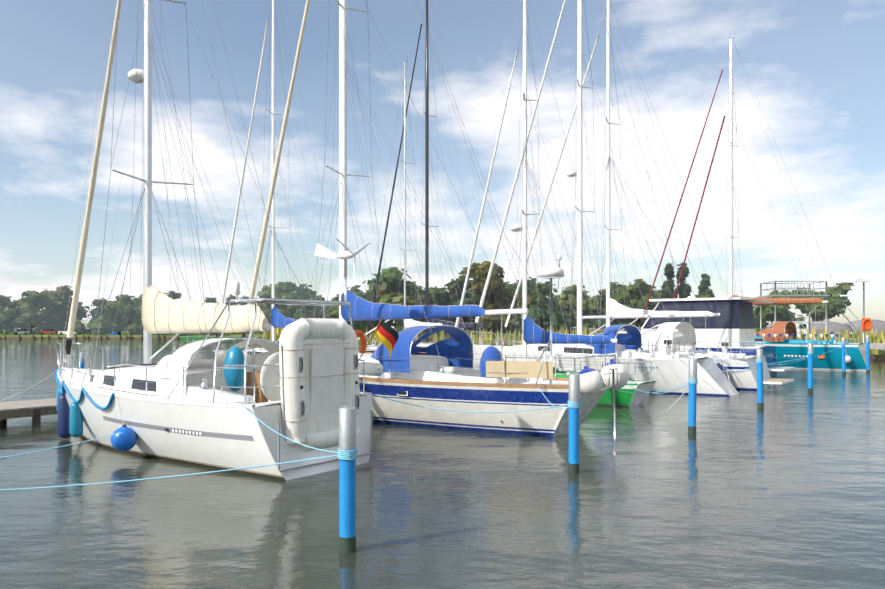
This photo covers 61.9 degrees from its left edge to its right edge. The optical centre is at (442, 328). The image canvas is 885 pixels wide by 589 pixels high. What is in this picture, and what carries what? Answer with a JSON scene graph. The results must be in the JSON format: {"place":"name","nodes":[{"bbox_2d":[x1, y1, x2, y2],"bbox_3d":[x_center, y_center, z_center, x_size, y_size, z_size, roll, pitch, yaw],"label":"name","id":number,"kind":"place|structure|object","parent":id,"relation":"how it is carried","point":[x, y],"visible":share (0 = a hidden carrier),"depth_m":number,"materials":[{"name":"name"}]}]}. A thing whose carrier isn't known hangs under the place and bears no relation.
{"place":"outdoors","nodes":[
{"label":"outdoors","id":0,"kind":"place"},
{"bbox_2d":[0,339,884,588],"bbox_3d":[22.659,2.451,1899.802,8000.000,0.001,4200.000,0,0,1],"label":"water","id":1,"kind":"structure","parent":0,"point":[784,488],"depth_m":10.24,"materials":[{"name":"grey liquid"}]},
{"bbox_2d":[80,351,84,368],"bbox_3d":[-13.998,2.246,28.609,0.224,2.811,0.224,0,0,43],"label":"post","id":2,"kind":"object","parent":1,"relation":"in","point":[82,361],"visible":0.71,"depth_m":28.54,"materials":[{"name":"blue metal"}]},
{"bbox_2d":[55,0,398,479],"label":"sailboat","id":3,"kind":"object","parent":1,"relation":"on","point":[299,383],"visible":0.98,"depth_m":13.50,"materials":[{"name":"white plastic"}]},
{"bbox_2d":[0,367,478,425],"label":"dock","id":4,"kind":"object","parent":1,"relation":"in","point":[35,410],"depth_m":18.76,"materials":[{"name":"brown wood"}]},
{"bbox_2d":[210,0,377,358],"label":"boat","id":5,"kind":"object","parent":1,"relation":"on","point":[279,319],"visible":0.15,"depth_m":36.20,"materials":[{"name":"white metal"}]},
{"bbox_2d":[338,402,357,553],"bbox_3d":[-1.048,2.231,8.144,0.224,2.841,0.224,0,-1,-12],"label":"post","id":6,"kind":"object","parent":1,"relation":"in","point":[347,453],"visible":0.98,"depth_m":8.08,"materials":[{"name":"blue metal"}]},
{"bbox_2d":[359,56,463,350],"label":"boat","id":7,"kind":"object","parent":1,"relation":"on","point":[408,323],"visible":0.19,"depth_m":48.42,"materials":[{"name":"white"}]},
{"bbox_2d":[233,0,628,437],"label":"sailboat","id":8,"kind":"object","parent":1,"relation":"on","point":[444,374],"visible":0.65,"depth_m":18.36,"materials":[{"name":"blue"}]},
{"bbox_2d":[365,0,520,366],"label":"boat","id":9,"kind":"object","parent":1,"relation":"on","point":[427,164],"visible":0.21,"depth_m":47.52,"materials":[{"name":"white"}]},
{"bbox_2d":[455,0,655,406],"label":"green boat","id":10,"kind":"object","parent":1,"relation":"in","point":[532,334],"visible":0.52,"depth_m":25.89,"materials":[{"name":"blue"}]},
{"bbox_2d":[568,371,580,473],"bbox_3d":[2.238,2.181,12.568,0.224,2.941,0.224,0,1,-21],"label":"post","id":11,"kind":"object","parent":1,"relation":"in","point":[574,403],"visible":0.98,"depth_m":12.48,"materials":[{"name":"blue metal"}]},
{"bbox_2d":[0,347,863,490],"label":"mooring lines","id":12,"kind":"object","parent":11,"relation":"attached to","point":[337,452],"visible":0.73,"depth_m":12.94,"materials":[{"name":"blue fabric"}]},
{"bbox_2d":[465,0,738,395],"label":"sailboat","id":13,"kind":"object","parent":1,"relation":"on","point":[670,370],"visible":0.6,"depth_m":29.91,"materials":[{"name":"white plastic"}]},
{"bbox_2d":[495,0,793,389],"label":"white yacht","id":14,"kind":"object","parent":1,"relation":"on","point":[745,379],"visible":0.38,"depth_m":33.35,"materials":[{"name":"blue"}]},
{"bbox_2d":[573,296,795,374],"bbox_3d":[12.995,-0.157,42.462,12.950,6.116,4.016,0,0,36],"label":"cruiser boat","id":15,"kind":"object","parent":1,"relation":"on","point":[717,327],"visible":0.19,"depth_m":39.61,"materials":[{"name":"white plastic"}]},
{"bbox_2d":[688,357,697,433],"bbox_3d":[5.871,2.156,17.341,0.224,2.991,0.224,1,0,-2],"label":"post","id":16,"kind":"object","parent":1,"relation":"in","point":[692,383],"visible":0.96,"depth_m":17.27,"materials":[{"name":"blue metal"}]},
{"bbox_2d":[637,38,872,370],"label":"teal boat","id":17,"kind":"object","parent":1,"relation":"in","point":[781,336],"visible":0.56,"depth_m":45.39,"materials":[{"name":"teal painted fibreglass"},{"name":"orange canvas"},{"name":"stainless steel"}]},
{"bbox_2d":[756,347,763,407],"bbox_3d":[9.850,2.111,22.857,0.224,3.081,0.224,0,-1,-8],"label":"post","id":18,"kind":"object","parent":1,"relation":"in","point":[759,362],"visible":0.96,"depth_m":22.79,"materials":[{"name":"blue metal"}]},
{"bbox_2d":[807,343,813,392],"bbox_3d":[14.201,2.071,28.466,0.224,3.161,0.224,0,0,29],"label":"post","id":19,"kind":"object","parent":1,"relation":"in","point":[810,352],"visible":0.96,"depth_m":28.39,"materials":[{"name":"blue metal"}]},
{"bbox_2d":[841,336,845,374],"bbox_3d":[21.425,2.021,39.382,0.224,3.261,0.224,-1,0,-4],"label":"post","id":20,"kind":"object","parent":1,"relation":"in","point":[843,343],"visible":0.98,"depth_m":39.31,"materials":[{"name":"blue metal"}]},
{"bbox_2d":[865,335,869,372],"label":"post","id":21,"kind":"object","parent":1,"relation":"in","point":[867,341],"visible":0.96,"depth_m":41.09,"materials":[{"name":"blue metal"}]},
{"bbox_2d":[0,329,884,359],"bbox_3d":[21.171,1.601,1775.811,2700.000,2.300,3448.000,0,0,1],"label":"land","id":22,"kind":"structure","parent":0,"point":[123,335],"depth_m":185.38,"materials":[{"name":"green plant"}]},
{"bbox_2d":[9,308,262,338],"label":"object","id":23,"kind":"object","parent":22,"relation":"on","point":[44,331],"visible":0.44,"depth_m":191.62,"materials":[{"name":"plant"}]},
{"bbox_2d":[0,261,854,337],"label":"trees","id":24,"kind":"object","parent":22,"relation":"on","point":[53,315],"depth_m":117.70,"materials":[{"name":"green plant"}]},
{"bbox_2d":[263,325,884,354],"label":"reeds","id":25,"kind":"object","parent":22,"relation":"on","point":[846,335],"visible":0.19,"depth_m":56.34,"materials":[{"name":"green plant"}]},
{"bbox_2d":[0,0,884,328],"label":"sky","id":26,"kind":"structure","parent":0,"point":[815,69],"materials":[{"name":"blue"}]},
{"bbox_2d":[758,278,884,349],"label":"shore","id":27,"kind":"structure","parent":0,"point":[864,324],"depth_m":66.07,"materials":[{"name":"tree foliage"},{"name":"reeds"},{"name":"grass"}]}
]}

